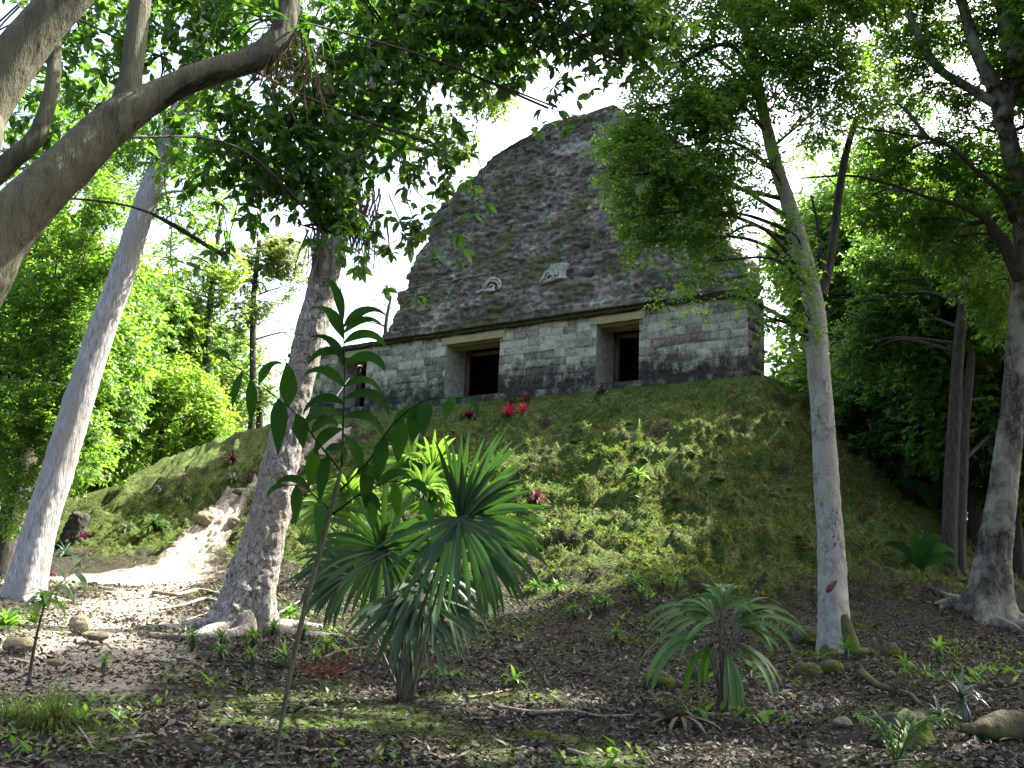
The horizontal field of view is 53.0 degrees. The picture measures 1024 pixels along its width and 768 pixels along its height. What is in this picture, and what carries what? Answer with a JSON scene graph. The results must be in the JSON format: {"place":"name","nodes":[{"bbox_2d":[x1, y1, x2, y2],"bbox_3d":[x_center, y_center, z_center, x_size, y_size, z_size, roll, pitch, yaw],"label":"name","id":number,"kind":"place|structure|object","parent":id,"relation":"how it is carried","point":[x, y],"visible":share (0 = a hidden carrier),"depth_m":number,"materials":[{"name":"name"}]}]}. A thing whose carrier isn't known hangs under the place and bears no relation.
{"place":"outdoors","nodes":[
{"label":"outdoors","id":0,"kind":"place"},
{"bbox_2d":[0,375,1023,767],"bbox_3d":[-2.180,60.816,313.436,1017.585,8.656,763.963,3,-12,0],"label":"ground","id":1,"kind":"structure","parent":0,"point":[192,557],"depth_m":22.61,"materials":[{"name":"soil"}]},
{"bbox_2d":[0,607,34,632],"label":"green rosette","id":2,"kind":"object","parent":1,"relation":"on","point":[9,617],"visible":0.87,"depth_m":14.25,"materials":[{"name":"green plant"}]},
{"bbox_2d":[2,637,33,652],"bbox_3d":[-6.051,3.205,12.602,0.407,0.187,0.311,3,-12,0],"label":"stone","id":3,"kind":"object","parent":1,"relation":"on","point":[25,644],"visible":0.83,"depth_m":12.50,"materials":[{"name":"stone"}]},
{"bbox_2d":[0,683,37,726],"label":"grass tuft","id":4,"kind":"object","parent":1,"relation":"on","point":[16,712],"visible":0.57,"depth_m":8.70,"materials":[{"name":"plant"}]},
{"bbox_2d":[15,606,47,626],"bbox_3d":[-7.008,3.389,15.008,0.496,0.337,0.440,12,-15,-39],"label":"green rosette","id":5,"kind":"object","parent":1,"relation":"on","point":[33,617],"visible":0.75,"depth_m":14.97,"materials":[{"name":"green plant"}]},
{"bbox_2d":[2,183,106,250],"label":"forest tree","id":6,"kind":"object","parent":1,"relation":"on","point":[52,226],"depth_m":41.78,"materials":[{"name":"green plant"}]},
{"bbox_2d":[46,658,64,666],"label":"stone","id":7,"kind":"object","parent":1,"relation":"on","point":[56,662],"visible":0.87,"depth_m":11.91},
{"bbox_2d":[2,673,113,736],"bbox_3d":[-3.874,2.784,8.694,0.941,0.774,0.923,-1,-12,17],"label":"grass tuft","id":8,"kind":"object","parent":1,"relation":"on","point":[50,713],"visible":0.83,"depth_m":8.57,"materials":[{"name":"plant"}]},
{"bbox_2d":[19,554,97,685],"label":"sapling","id":9,"kind":"object","parent":1,"relation":"on","point":[45,596],"visible":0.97,"depth_m":11.07,"materials":[{"name":"green plant"}]},
{"bbox_2d":[52,540,79,557],"bbox_3d":[-13.488,5.061,31.073,0.926,0.683,0.995,9,-13,-31],"label":"bromeliad","id":10,"kind":"object","parent":1,"relation":"on","point":[65,551],"visible":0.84,"depth_m":31.06,"materials":[{"name":"plant"}]},
{"bbox_2d":[6,227,134,485],"bbox_3d":[-18.848,0.258,36.720,9.783,12.174,10.158,5,-12,-11],"label":"forest tree","id":11,"kind":"object","parent":1,"relation":"on","point":[62,284],"depth_m":35.18,"materials":[{"name":"green plant"}]},
{"bbox_2d":[54,509,97,547],"bbox_3d":[-14.326,4.829,33.873,1.805,1.366,1.121,3,-12,0],"label":"rock","id":12,"kind":"object","parent":1,"relation":"on","point":[75,524],"visible":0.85,"depth_m":33.61,"materials":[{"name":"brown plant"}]},
{"bbox_2d":[0,286,158,505],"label":"forest tree","id":13,"kind":"object","parent":1,"relation":"on","point":[134,359],"visible":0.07,"depth_m":32.99,"materials":[{"name":"green plant"}]},
{"bbox_2d":[68,614,90,635],"bbox_3d":[-6.205,3.456,14.728,0.316,0.304,0.253,3,-12,0],"label":"stone","id":14,"kind":"object","parent":1,"relation":"on","point":[80,622],"visible":0.84,"depth_m":14.66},
{"bbox_2d":[0,163,162,578],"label":"rainforest tree","id":15,"kind":"object","parent":1,"relation":"on","point":[56,349],"visible":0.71,"depth_m":24.77,"materials":[{"name":"green plant"}]},
{"bbox_2d":[81,631,108,640],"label":"stone","id":16,"kind":"object","parent":1,"relation":"on","point":[98,635],"visible":0.95,"depth_m":14.04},
{"bbox_2d":[94,651,116,677],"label":"green rosette","id":17,"kind":"object","parent":1,"relation":"on","point":[103,665],"visible":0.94,"depth_m":11.80,"materials":[{"name":"green plant"}]},
{"bbox_2d":[44,216,167,385],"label":"forest tree","id":18,"kind":"object","parent":1,"relation":"on","point":[104,270],"depth_m":45.33,"materials":[{"name":"green plant"}]},
{"bbox_2d":[7,69,248,496],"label":"rainforest tree","id":19,"kind":"object","parent":1,"relation":"on","point":[60,104],"visible":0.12,"depth_m":50.75,"materials":[{"name":"green plant"}]},
{"bbox_2d":[91,280,176,456],"bbox_3d":[-16.779,0.648,38.644,7.396,9.815,6.842,7,-12,-20],"label":"forest tree","id":20,"kind":"object","parent":1,"relation":"on","point":[130,407],"visible":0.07,"depth_m":38.75,"materials":[{"name":"green plant"}]},
{"bbox_2d":[97,259,200,467],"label":"forest tree","id":21,"kind":"object","parent":1,"relation":"on","point":[174,297],"visible":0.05,"depth_m":51.37,"materials":[{"name":"green plant"}]},
{"bbox_2d":[106,727,194,742],"bbox_3d":[-2.981,2.929,8.574,0.079,0.052,0.910,-5,-13,31],"label":"fallen stick","id":22,"kind":"object","parent":1,"relation":"on","point":[127,737],"visible":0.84,"depth_m":8.41,"materials":[{"name":"wood"}]},
{"bbox_2d":[0,0,305,604],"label":"rainforest tree","id":23,"kind":"object","parent":1,"relation":"on","point":[29,568],"visible":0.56,"depth_m":19.31,"materials":[{"name":"green plant"}]},
{"bbox_2d":[77,284,228,493],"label":"forest tree","id":24,"kind":"object","parent":1,"relation":"on","point":[125,473],"visible":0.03,"depth_m":53.83,"materials":[{"name":"green plant"}]},
{"bbox_2d":[136,513,173,534],"bbox_3d":[-11.299,4.486,32.559,1.190,0.817,1.295,3,-12,0],"label":"green rosette","id":25,"kind":"object","parent":1,"relation":"on","point":[155,523],"visible":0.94,"depth_m":32.47,"materials":[{"name":"green plant"}]},
{"bbox_2d":[98,349,246,478],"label":"rainforest tree","id":26,"kind":"object","parent":1,"relation":"on","point":[217,421],"visible":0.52,"depth_m":49.79,"materials":[{"name":"green plant"}]},
{"bbox_2d":[152,588,219,596],"bbox_3d":[-6.385,4.387,21.427,1.823,0.229,1.370,-4,-13,28],"label":"surface root","id":27,"kind":"object","parent":1,"relation":"on","point":[195,590],"visible":0.68,"depth_m":21.52,"materials":[{"name":"brown plant"}]},
{"bbox_2d":[159,597,216,609],"bbox_3d":[-5.629,4.226,19.577,1.429,0.268,2.382,3,-12,0],"label":"surface root","id":28,"kind":"object","parent":1,"relation":"on","point":[213,600],"visible":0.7,"depth_m":19.87,"materials":[{"name":"brown plant"}]},
{"bbox_2d":[114,199,271,423],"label":"rainforest tree","id":29,"kind":"object","parent":1,"relation":"on","point":[216,272],"visible":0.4,"depth_m":54.65,"materials":[{"name":"green plant"}]},
{"bbox_2d":[184,626,205,651],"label":"green rosette","id":30,"kind":"object","parent":1,"relation":"on","point":[192,639],"visible":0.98,"depth_m":14.12,"materials":[{"name":"green plant"}]},
{"bbox_2d":[146,262,246,437],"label":"forest tree","id":31,"kind":"object","parent":1,"relation":"on","point":[191,317],"depth_m":61.46,"materials":[{"name":"green plant"}]},
{"bbox_2d":[194,511,213,526],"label":"stone","id":32,"kind":"object","parent":1,"relation":"on","point":[204,518],"visible":1,"depth_m":31.46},
{"bbox_2d":[205,628,233,647],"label":"green rosette","id":33,"kind":"object","parent":1,"relation":"on","point":[220,634],"visible":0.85,"depth_m":14.28,"materials":[{"name":"green plant"}]},
{"bbox_2d":[206,641,233,665],"bbox_3d":[-3.758,3.490,13.270,0.391,0.324,0.367,3,-12,0],"label":"green rosette","id":34,"kind":"object","parent":1,"relation":"on","point":[221,651],"visible":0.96,"depth_m":13.24,"materials":[{"name":"green plant"}]},
{"bbox_2d":[189,314,278,448],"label":"forest tree","id":35,"kind":"object","parent":1,"relation":"on","point":[242,362],"visible":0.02,"depth_m":66.82,"materials":[{"name":"green plant"}]},
{"bbox_2d":[217,365,283,431],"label":"rainforest tree","id":36,"kind":"object","parent":1,"relation":"on","point":[259,410],"visible":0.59,"depth_m":54.45,"materials":[{"name":"green plant"}]},
{"bbox_2d":[240,645,264,667],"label":"green rosette","id":37,"kind":"object","parent":1,"relation":"on","point":[250,651],"visible":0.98,"depth_m":13.04,"materials":[{"name":"green plant"}]},
{"bbox_2d":[240,626,268,648],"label":"green rosette","id":38,"kind":"object","parent":1,"relation":"on","point":[253,634],"visible":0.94,"depth_m":14.48,"materials":[{"name":"green plant"}]},
{"bbox_2d":[213,216,310,429],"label":"rainforest tree","id":39,"kind":"object","parent":1,"relation":"on","point":[275,253],"visible":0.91,"depth_m":57.69,"materials":[{"name":"green plant"}]},
{"bbox_2d":[262,617,284,635],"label":"green rosette","id":40,"kind":"object","parent":1,"relation":"on","point":[273,623],"visible":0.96,"depth_m":15.88,"materials":[{"name":"green plant"}]},
{"bbox_2d":[268,639,300,666],"bbox_3d":[-2.917,3.476,13.177,0.432,0.393,0.417,6,-12,-18],"label":"green rosette","id":41,"kind":"object","parent":1,"relation":"on","point":[283,652],"visible":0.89,"depth_m":13.12,"materials":[{"name":"green plant"}]},
{"bbox_2d":[277,600,307,619],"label":"green rosette","id":42,"kind":"object","parent":1,"relation":"on","point":[291,611],"visible":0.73,"depth_m":18.12,"materials":[{"name":"green plant"}]},
{"bbox_2d":[259,748,361,757],"bbox_3d":[-1.612,2.962,8.270,0.900,0.037,0.062,12,-15,-38],"label":"fallen stick","id":43,"kind":"object","parent":1,"relation":"on","point":[272,754],"visible":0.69,"depth_m":8.14,"materials":[{"name":"wood"}]},
{"bbox_2d":[304,643,324,665],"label":"green rosette","id":44,"kind":"object","parent":1,"relation":"on","point":[316,651],"visible":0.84,"depth_m":13.20,"materials":[{"name":"green plant"}]},
{"bbox_2d":[311,633,342,653],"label":"green rosette","id":45,"kind":"object","parent":1,"relation":"on","point":[326,641],"visible":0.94,"depth_m":14.16,"materials":[{"name":"green plant"}]},
{"bbox_2d":[296,650,373,679],"bbox_3d":[-2.155,3.392,12.394,1.002,0.379,0.676,3,-12,0],"label":"red twig bush","id":46,"kind":"object","parent":1,"relation":"on","point":[330,674],"visible":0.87,"depth_m":12.38,"materials":[{"name":"plant"}]},
{"bbox_2d":[298,468,381,539],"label":"fan palm","id":47,"kind":"object","parent":1,"relation":"on","point":[344,496],"visible":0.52,"depth_m":23.20,"materials":[{"name":"green plant"}]},
{"bbox_2d":[136,0,545,640],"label":"rainforest tree","id":48,"kind":"object","parent":1,"relation":"on","point":[244,602],"visible":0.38,"depth_m":16.95,"materials":[{"name":"grey plant"}]},
{"bbox_2d":[207,275,478,760],"bbox_3d":[-1.413,1.018,8.085,2.238,3.922,0.690,3,-12,0],"label":"palm sapling","id":49,"kind":"object","parent":1,"relation":"on","point":[418,417],"visible":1,"depth_m":8.21,"materials":[{"name":"green plant"}]},
{"bbox_2d":[0,0,705,307],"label":"rainforest tree","id":50,"kind":"object","parent":1,"relation":"on","point":[46,186],"visible":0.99,"depth_m":9.43,"materials":[{"name":"green plant"}]},
{"bbox_2d":[198,0,340,89],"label":"perched bromeliad","id":51,"kind":"object","parent":50,"relation":"on","point":[299,25],"visible":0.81,"depth_m":7.78,"materials":[{"name":"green plant"}]},
{"bbox_2d":[323,279,404,345],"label":"rainforest tree","id":52,"kind":"object","parent":1,"relation":"on","point":[385,325],"visible":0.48,"depth_m":59.90,"materials":[{"name":"green plant"}]},
{"bbox_2d":[286,428,552,701],"bbox_3d":[-1.050,1.979,11.351,2.984,3.048,1.504,3,-12,0],"label":"fan palm","id":53,"kind":"object","parent":1,"relation":"on","point":[485,532],"visible":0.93,"depth_m":11.29,"materials":[{"name":"green plant"}]},
{"bbox_2d":[385,432,467,546],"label":"fan palm","id":54,"kind":"object","parent":1,"relation":"on","point":[424,454],"visible":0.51,"depth_m":25.36,"materials":[{"name":"green plant"}]},
{"bbox_2d":[399,460,456,516],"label":"fan palm","id":55,"kind":"object","parent":1,"relation":"on","point":[435,498],"visible":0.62,"depth_m":24.17,"materials":[{"name":"green plant"}]},
{"bbox_2d":[0,483,1023,767],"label":"fallen leaves","id":56,"kind":"object","parent":1,"relation":"on","point":[460,761],"visible":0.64,"depth_m":11.33,"materials":[{"name":"brown plant"}]},
{"bbox_2d":[0,378,1023,767],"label":"weeds","id":57,"kind":"object","parent":1,"relation":"on","point":[118,714],"visible":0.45,"depth_m":12.05,"materials":[{"name":"green plant"}]},
{"bbox_2d":[0,638,1023,767],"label":"moss grass","id":58,"kind":"structure","parent":1,"relation":"on","point":[380,718],"depth_m":9.91,"materials":[{"name":"plant"}]},
{"bbox_2d":[54,375,970,672],"bbox_3d":[-0.106,2.240,27.064,31.620,8.213,24.203,3,-12,0],"label":"moss carpet","id":59,"kind":"object","parent":1,"relation":"on","point":[656,505],"visible":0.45,"depth_m":26.11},
{"bbox_2d":[499,664,527,689],"bbox_3d":[0.039,3.517,12.258,0.338,0.349,0.288,-3,-13,25],"label":"seedling","id":60,"kind":"object","parent":1,"relation":"on","point":[514,676],"visible":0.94,"depth_m":12.21,"materials":[{"name":"green plant"}]},
{"bbox_2d":[287,105,763,418],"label":"stone temple","id":61,"kind":"structure","parent":1,"relation":"on","point":[548,301],"depth_m":41.09,"materials":[{"name":"stone"}]},
{"bbox_2d":[333,348,371,408],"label":"doorway","id":62,"kind":"structure","parent":61,"relation":"in","point":[352,370],"depth_m":46.02,"materials":[{"name":"grey stone"}]},
{"bbox_2d":[441,330,507,396],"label":"doorway","id":63,"kind":"structure","parent":61,"relation":"in","point":[475,372],"depth_m":42.33,"materials":[{"name":"grey stone"}]},
{"bbox_2d":[590,310,645,383],"bbox_3d":[4.241,-1.004,37.767,2.853,3.021,2.625,2,-11,0],"label":"doorway","id":64,"kind":"structure","parent":61,"relation":"in","point":[617,354],"depth_m":38.37,"materials":[{"name":"grey stone"}]},
{"bbox_2d":[525,488,549,504],"bbox_3d":[0.630,2.880,26.217,0.749,0.537,0.774,3,-12,0],"label":"bromeliad","id":65,"kind":"object","parent":1,"relation":"on","point":[538,496],"visible":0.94,"depth_m":26.14,"materials":[{"name":"red plant"}]},
{"bbox_2d":[497,705,636,716],"bbox_3d":[0.562,3.428,10.719,1.479,0.062,0.222,1,-12,9],"label":"fallen stick","id":66,"kind":"object","parent":1,"relation":"on","point":[551,711],"visible":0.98,"depth_m":10.71,"materials":[{"name":"wood"}]},
{"bbox_2d":[583,594,607,612],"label":"green rosette","id":67,"kind":"object","parent":1,"relation":"on","point":[596,602],"visible":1,"depth_m":18.57,"materials":[{"name":"green plant"}]},
{"bbox_2d":[603,620,629,643],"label":"green rosette","id":68,"kind":"object","parent":1,"relation":"on","point":[617,632],"visible":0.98,"depth_m":16.82,"materials":[{"name":"green plant"}]},
{"bbox_2d":[625,572,649,590],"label":"green rosette","id":69,"kind":"object","parent":1,"relation":"on","point":[636,580],"visible":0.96,"depth_m":19.52,"materials":[{"name":"green plant"}]},
{"bbox_2d":[626,466,651,487],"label":"green rosette","id":70,"kind":"object","parent":1,"relation":"on","point":[637,473],"visible":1,"depth_m":25.78,"materials":[{"name":"green plant"}]},
{"bbox_2d":[632,584,652,601],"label":"green rosette","id":71,"kind":"object","parent":1,"relation":"on","point":[641,589],"visible":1,"depth_m":19.00,"materials":[{"name":"green plant"}]},
{"bbox_2d":[642,670,674,689],"bbox_3d":[1.814,3.696,12.689,0.408,0.326,0.325,3,-12,0],"label":"mossy rock","id":72,"kind":"object","parent":1,"relation":"on","point":[665,679],"visible":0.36,"depth_m":12.59,"materials":[{"name":"stone"}]},
{"bbox_2d":[644,716,724,735],"bbox_3d":[1.715,3.445,10.235,1.023,0.263,0.921,3,-12,0],"label":"dead palm leaf","id":73,"kind":"object","parent":1,"relation":"on","point":[674,719],"visible":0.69,"depth_m":10.11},
{"bbox_2d":[637,584,806,713],"bbox_3d":[2.258,2.911,11.237,1.761,1.444,0.838,4,-12,-6],"label":"young palm","id":74,"kind":"object","parent":1,"relation":"on","point":[729,680],"visible":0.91,"depth_m":11.10,"materials":[{"name":"green plant"}]},
{"bbox_2d":[581,0,923,660],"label":"rainforest tree","id":75,"kind":"object","parent":1,"relation":"on","point":[714,110],"visible":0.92,"depth_m":17.85,"materials":[{"name":"green plant"}]},
{"bbox_2d":[792,626,816,644],"bbox_3d":[4.998,4.293,17.378,0.508,0.398,0.445,3,-12,0],"label":"mossy rock","id":76,"kind":"object","parent":1,"relation":"on","point":[810,637],"visible":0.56,"depth_m":17.24,"materials":[{"name":"stone"}]},
{"bbox_2d":[793,662,823,675],"bbox_3d":[4.128,4.013,14.339,0.382,0.259,0.359,12,-15,-39],"label":"mossy rock","id":77,"kind":"object","parent":1,"relation":"on","point":[800,668],"visible":0.63,"depth_m":14.23,"materials":[{"name":"stone"}]},
{"bbox_2d":[774,318,851,395],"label":"forest tree","id":78,"kind":"object","parent":1,"relation":"on","point":[801,380],"depth_m":43.63,"materials":[{"name":"green plant"}]},
{"bbox_2d":[818,659,843,673],"bbox_3d":[4.487,4.011,14.444,0.344,0.279,0.287,-4,-13,28],"label":"mossy rock","id":79,"kind":"object","parent":1,"relation":"on","point":[829,665],"visible":0.59,"depth_m":14.35,"materials":[{"name":"stone"}]},
{"bbox_2d":[832,716,852,727],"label":"stone","id":80,"kind":"object","parent":1,"relation":"on","point":[840,721],"visible":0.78,"depth_m":10.23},
{"bbox_2d":[828,634,862,659],"bbox_3d":[5.154,4.076,15.852,0.505,0.463,0.481,3,-12,0],"label":"green rosette","id":81,"kind":"object","parent":1,"relation":"on","point":[846,646],"visible":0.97,"depth_m":15.84,"materials":[{"name":"green plant"}]},
{"bbox_2d":[774,120,932,453],"bbox_3d":[11.935,-2.576,35.382,5.944,13.750,3.050,3,-12,0],"label":"rainforest tree","id":82,"kind":"object","parent":1,"relation":"on","point":[835,167],"visible":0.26,"depth_m":36.16,"materials":[{"name":"green plant"}]},
{"bbox_2d":[755,141,952,423],"bbox_3d":[13.224,-2.901,37.635,8.875,12.336,8.210,9,-13,-29],"label":"forest tree","id":83,"kind":"object","parent":1,"relation":"on","point":[836,310],"visible":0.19,"depth_m":36.25,"materials":[{"name":"green plant"}]},
{"bbox_2d":[764,173,945,389],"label":"forest tree","id":84,"kind":"object","parent":1,"relation":"on","point":[777,358],"visible":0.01,"depth_m":50.04,"materials":[{"name":"green plant"}]},
{"bbox_2d":[828,274,908,427],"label":"forest tree","id":85,"kind":"object","parent":1,"relation":"on","point":[832,351],"visible":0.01,"depth_m":35.96,"materials":[{"name":"green plant"}]},
{"bbox_2d":[857,668,922,706],"bbox_3d":[4.730,3.742,12.742,0.213,0.230,2.991,1,-12,6],"label":"surface root","id":86,"kind":"object","parent":1,"relation":"on","point":[865,675],"visible":0.94,"depth_m":13.06,"materials":[{"name":"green plant"}]},
{"bbox_2d":[882,642,901,657],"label":"mossy rock","id":87,"kind":"object","parent":1,"relation":"on","point":[892,648],"visible":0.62,"depth_m":16.14,"materials":[{"name":"stone"}]},
{"bbox_2d":[850,709,950,763],"bbox_3d":[3.310,3.027,8.803,0.874,0.452,0.308,3,-12,0],"label":"fern","id":88,"kind":"object","parent":1,"relation":"on","point":[900,747],"visible":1,"depth_m":8.80,"materials":[{"name":"green plant"}]},
{"bbox_2d":[887,652,917,666],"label":"green rosette","id":89,"kind":"object","parent":1,"relation":"on","point":[905,661],"visible":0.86,"depth_m":15.26,"materials":[{"name":"green plant"}]},
{"bbox_2d":[875,708,933,747],"bbox_3d":[3.693,3.244,9.645,0.625,0.380,0.659,3,-12,0],"label":"mossy rock","id":90,"kind":"object","parent":1,"relation":"on","point":[890,717],"visible":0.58,"depth_m":9.46,"materials":[{"name":"stone"}]},
{"bbox_2d":[799,208,1012,576],"bbox_3d":[11.744,0.098,28.577,6.574,10.595,4.551,9,-13,-29],"label":"rainforest tree","id":91,"kind":"object","parent":1,"relation":"on","point":[911,302],"visible":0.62,"depth_m":28.43,"materials":[{"name":"green plant"}]},
{"bbox_2d":[869,759,953,766],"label":"fallen stick","id":92,"kind":"object","parent":1,"relation":"on","point":[888,762],"visible":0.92,"depth_m":8.77,"materials":[{"name":"wood"}]},
{"bbox_2d":[800,0,1023,633],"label":"rainforest tree","id":93,"kind":"object","parent":1,"relation":"on","point":[988,595],"visible":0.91,"depth_m":23.60,"materials":[{"name":"green plant"}]},
{"bbox_2d":[890,473,942,508],"bbox_3d":[12.226,3.121,30.297,2.144,1.139,0.382,3,-12,-3],"label":"broadleaf plant","id":94,"kind":"object","parent":1,"relation":"on","point":[932,497],"visible":0.76,"depth_m":30.23,"materials":[{"name":"green plant"}]},
{"bbox_2d":[884,525,959,569],"bbox_3d":[9.522,3.824,23.853,1.723,0.993,0.802,6,-12,-16],"label":"broadleaf plant","id":95,"kind":"object","parent":1,"relation":"on","point":[925,550],"visible":1,"depth_m":23.74,"materials":[{"name":"green plant"}]},
{"bbox_2d":[830,352,1023,539],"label":"rainforest tree","id":96,"kind":"object","parent":1,"relation":"on","point":[847,418],"visible":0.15,"depth_m":31.87,"materials":[{"name":"green plant"}]},
{"bbox_2d":[845,274,1023,546],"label":"forest tree","id":97,"kind":"object","parent":1,"relation":"on","point":[926,407],"visible":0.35,"depth_m":29.17,"materials":[{"name":"green plant"}]},
{"bbox_2d":[856,129,1023,389],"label":"forest tree","id":98,"kind":"object","parent":1,"relation":"on","point":[990,212],"depth_m":31.41,"materials":[{"name":"green plant"}]},
{"bbox_2d":[918,635,962,661],"bbox_3d":[6.544,4.072,15.711,0.568,0.459,0.566,9,-13,-30],"label":"green rosette","id":99,"kind":"object","parent":1,"relation":"on","point":[939,646],"visible":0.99,"depth_m":15.68,"materials":[{"name":"green plant"}]},
{"bbox_2d":[924,695,960,729],"bbox_3d":[4.220,3.256,10.099,0.359,0.370,0.363,-1,-12,15],"label":"green rosette","id":100,"kind":"object","parent":1,"relation":"on","point":[938,711],"visible":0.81,"depth_m":10.10,"materials":[{"name":"plant"}]},
{"bbox_2d":[878,255,1023,581],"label":"forest tree","id":101,"kind":"object","parent":1,"relation":"on","point":[1018,559],"visible":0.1,"depth_m":29.19,"materials":[{"name":"green plant"}]},
{"bbox_2d":[937,669,990,721],"bbox_3d":[4.645,3.216,10.527,0.558,0.584,0.542,-4,-13,30],"label":"green rosette","id":102,"kind":"object","parent":1,"relation":"on","point":[962,692],"visible":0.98,"depth_m":10.50,"materials":[{"name":"plant"}]},
{"bbox_2d":[957,337,1023,575],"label":"rainforest tree","id":103,"kind":"object","parent":1,"relation":"on","point":[966,430],"visible":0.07,"depth_m":26.34,"materials":[{"name":"brown plant"}]},
{"bbox_2d":[959,709,1023,740],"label":"mossy rock","id":104,"kind":"object","parent":1,"relation":"on","point":[997,725],"visible":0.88,"depth_m":9.58,"materials":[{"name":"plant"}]},
{"bbox_2d":[971,0,1023,122],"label":"rainforest tree","id":105,"kind":"object","parent":1,"relation":"on","point":[1000,17],"visible":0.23,"depth_m":22.72,"materials":[{"name":"green plant"}]},
{"bbox_2d":[0,0,1023,513],"label":"sky","id":106,"kind":"structure","parent":0,"point":[520,123],"materials":[{"name":"white"}]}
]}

